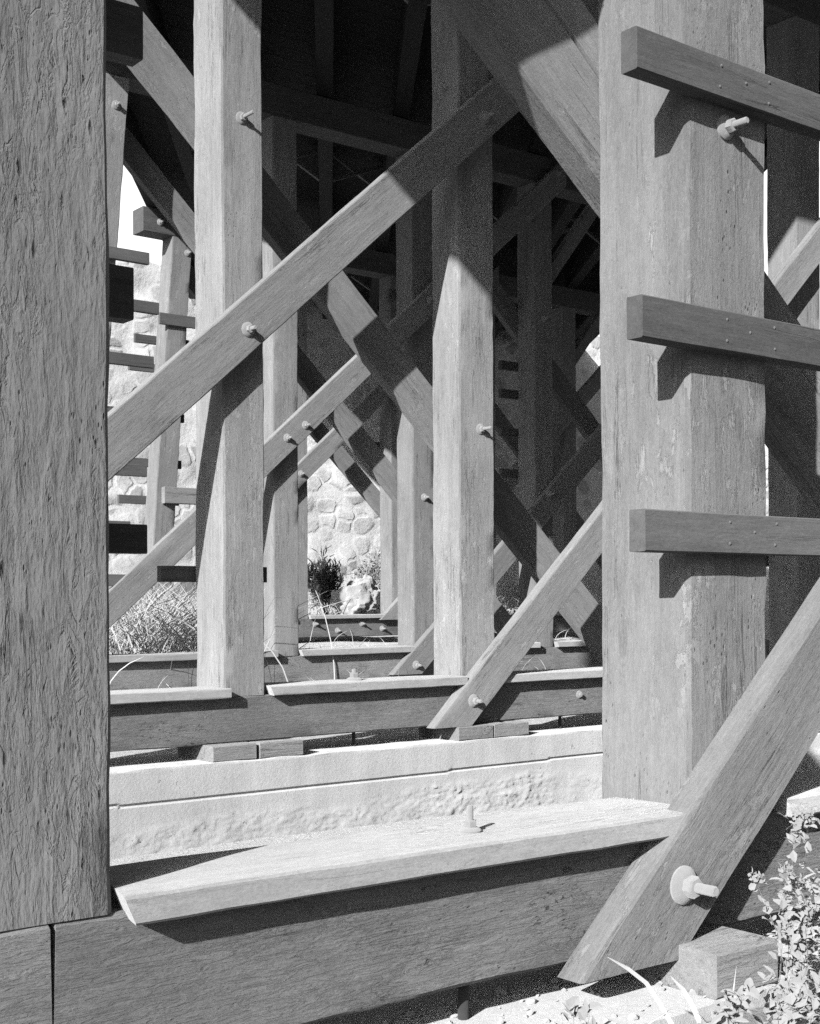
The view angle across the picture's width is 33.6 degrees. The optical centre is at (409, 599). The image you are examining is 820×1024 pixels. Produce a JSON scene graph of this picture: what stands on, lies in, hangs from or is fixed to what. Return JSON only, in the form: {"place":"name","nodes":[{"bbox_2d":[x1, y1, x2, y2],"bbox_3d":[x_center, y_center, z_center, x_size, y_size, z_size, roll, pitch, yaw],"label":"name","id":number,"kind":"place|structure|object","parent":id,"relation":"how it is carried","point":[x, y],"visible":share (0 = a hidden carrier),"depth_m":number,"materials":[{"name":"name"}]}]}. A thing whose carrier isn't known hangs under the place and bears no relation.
{"place":"outdoors","nodes":[
{"label":"outdoors","id":0,"kind":"place"},
{"bbox_2d":[110,601,819,1023],"bbox_3d":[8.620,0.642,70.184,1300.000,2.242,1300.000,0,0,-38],"label":"ground","id":1,"kind":"structure","parent":0,"point":[362,641],"depth_m":9.64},
{"bbox_2d":[308,545,354,614],"bbox_3d":[-1.582,-0.299,23.479,0.962,1.288,1.198,0,0,-38],"label":"shrub","id":2,"kind":"object","parent":1,"relation":"on","point":[324,579],"visible":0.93,"depth_m":23.41,"materials":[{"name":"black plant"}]},
{"bbox_2d":[329,574,380,614],"bbox_3d":[-0.796,0.096,23.466,1.159,1.083,0.860,0,0,-38],"label":"rock","id":3,"kind":"object","parent":1,"relation":"on","point":[365,590],"visible":0.59,"depth_m":23.16,"materials":[{"name":"grey stone"}]},
{"bbox_2d":[347,548,380,588],"bbox_3d":[-0.773,-0.367,25.921,0.806,1.219,0.757,0,0,13],"label":"shrub","id":4,"kind":"object","parent":1,"relation":"on","point":[369,571],"visible":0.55,"depth_m":25.81,"materials":[{"name":"grey plant"}]},
{"bbox_2d":[106,58,768,689],"bbox_3d":[0.602,-2.302,16.109,11.600,6.379,0.622,0,0,-38],"label":"trestle bent","id":5,"kind":"object","parent":1,"relation":"on","point":[536,180],"visible":0.44,"depth_m":15.35,"materials":[{"name":"white paint"}]},
{"bbox_2d":[107,260,768,605],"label":"stone wall","id":6,"kind":"structure","parent":1,"relation":"on","point":[343,518],"depth_m":26.86,"materials":[{"name":"grey stone"}]},
{"bbox_2d":[108,568,768,738],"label":"dry grass","id":7,"kind":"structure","parent":1,"relation":"on","point":[139,632],"depth_m":14.93,"materials":[{"name":"grey plant"}]},
{"bbox_2d":[305,638,580,646],"bbox_3d":[0.241,0.747,22.192,13.300,0.104,0.918,0,0,-38],"label":"concrete footing","id":8,"kind":"object","parent":1,"relation":"on","point":[397,643],"visible":0.03,"depth_m":21.17,"materials":[{"name":"grey concrete"}]},
{"bbox_2d":[117,206,600,639],"bbox_3d":[0.264,-2.349,22.064,11.600,6.497,0.621,0,0,-38],"label":"trestle bent","id":9,"kind":"object","parent":8,"relation":"on","point":[163,498],"visible":0.3,"depth_m":21.10,"materials":[{"name":"white paint"}]},
{"bbox_2d":[109,719,819,859],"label":"concrete footing","id":10,"kind":"object","parent":1,"relation":"on","point":[165,803],"visible":0.52,"depth_m":8.81,"materials":[{"name":"grey concrete"}]},
{"bbox_2d":[178,742,255,762],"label":"shim block","id":11,"kind":"structure","parent":10,"relation":"on","point":[223,752],"depth_m":8.32,"materials":[{"name":"grey wood"}]},
{"bbox_2d":[244,738,302,758],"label":"shim block","id":12,"kind":"structure","parent":10,"relation":"on","point":[278,747],"depth_m":8.51,"materials":[{"name":"grey wood"}]},
{"bbox_2d":[419,723,492,740],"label":"shim block","id":13,"kind":"structure","parent":10,"relation":"on","point":[478,731],"depth_m":9.52,"materials":[{"name":"grey wood"}]},
{"bbox_2d":[107,0,819,751],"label":"trestle bent","id":14,"kind":"object","parent":10,"relation":"on","point":[213,368],"visible":0.56,"depth_m":9.26,"materials":[{"name":"white paint"}]},
{"bbox_2d":[126,0,819,342],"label":"bridge deck","id":15,"kind":"structure","parent":14,"relation":"on","point":[375,55],"depth_m":15.86,"materials":[{"name":"black wood"}]},
{"bbox_2d":[484,720,528,737],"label":"shim block","id":16,"kind":"structure","parent":10,"relation":"on","point":[508,728],"depth_m":9.71,"materials":[{"name":"grey wood"}]},
{"bbox_2d":[497,605,515,633],"bbox_3d":[1.464,0.459,20.172,0.711,0.782,0.478,0,0,-69],"label":"shrub","id":17,"kind":"object","parent":1,"relation":"on","point":[511,612],"visible":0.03,"depth_m":20.27,"materials":[{"name":"grey plant"}]},
{"bbox_2d":[302,904,819,1023],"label":"concrete footing","id":18,"kind":"object","parent":1,"relation":"on","point":[619,1001],"visible":0.3,"depth_m":3.37,"materials":[{"name":"white concrete"}]},
{"bbox_2d":[0,0,819,1023],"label":"trestle bent","id":19,"kind":"object","parent":18,"relation":"on","point":[646,118],"visible":0.99,"depth_m":3.37,"materials":[{"name":"paint"}]},
{"bbox_2d":[532,797,669,820],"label":"paint crumbs","id":20,"kind":"object","parent":19,"relation":"on","point":[626,804],"visible":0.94,"depth_m":3.63,"materials":[{"name":"paint"}]},
{"bbox_2d":[626,924,778,999],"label":"shim block","id":21,"kind":"structure","parent":18,"relation":"on","point":[711,960],"depth_m":3.45,"materials":[{"name":"grey wood"}]},
{"bbox_2d":[562,996,612,1023],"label":"leafy weed","id":22,"kind":"object","parent":1,"relation":"on","point":[572,1004],"visible":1,"depth_m":2.86,"materials":[{"name":"white plant"}]},
{"bbox_2d":[608,957,735,1023],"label":"grass tuft","id":23,"kind":"object","parent":1,"relation":"on","point":[661,1005],"visible":0.89,"depth_m":2.90,"materials":[{"name":"white plant"}]},
{"bbox_2d":[697,970,819,1023],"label":"leafy weed","id":24,"kind":"object","parent":1,"relation":"on","point":[789,1015],"visible":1,"depth_m":2.98,"materials":[{"name":"grey plant"}]},
{"bbox_2d":[747,810,819,1023],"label":"leafy weed","id":25,"kind":"object","parent":1,"relation":"on","point":[795,941],"visible":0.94,"depth_m":3.32,"materials":[{"name":"grey plant"}]},
{"bbox_2d":[117,141,819,336],"label":"sky","id":26,"kind":"structure","parent":0,"point":[131,198],"materials":[{"name":"white"}]},
{"bbox_2d":[382,916,818,1023],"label":"gravel","id":27,"kind":"structure","parent":0,"point":[502,990],"depth_m":3.36,"materials":[{"name":"grey gravel"}]}
]}

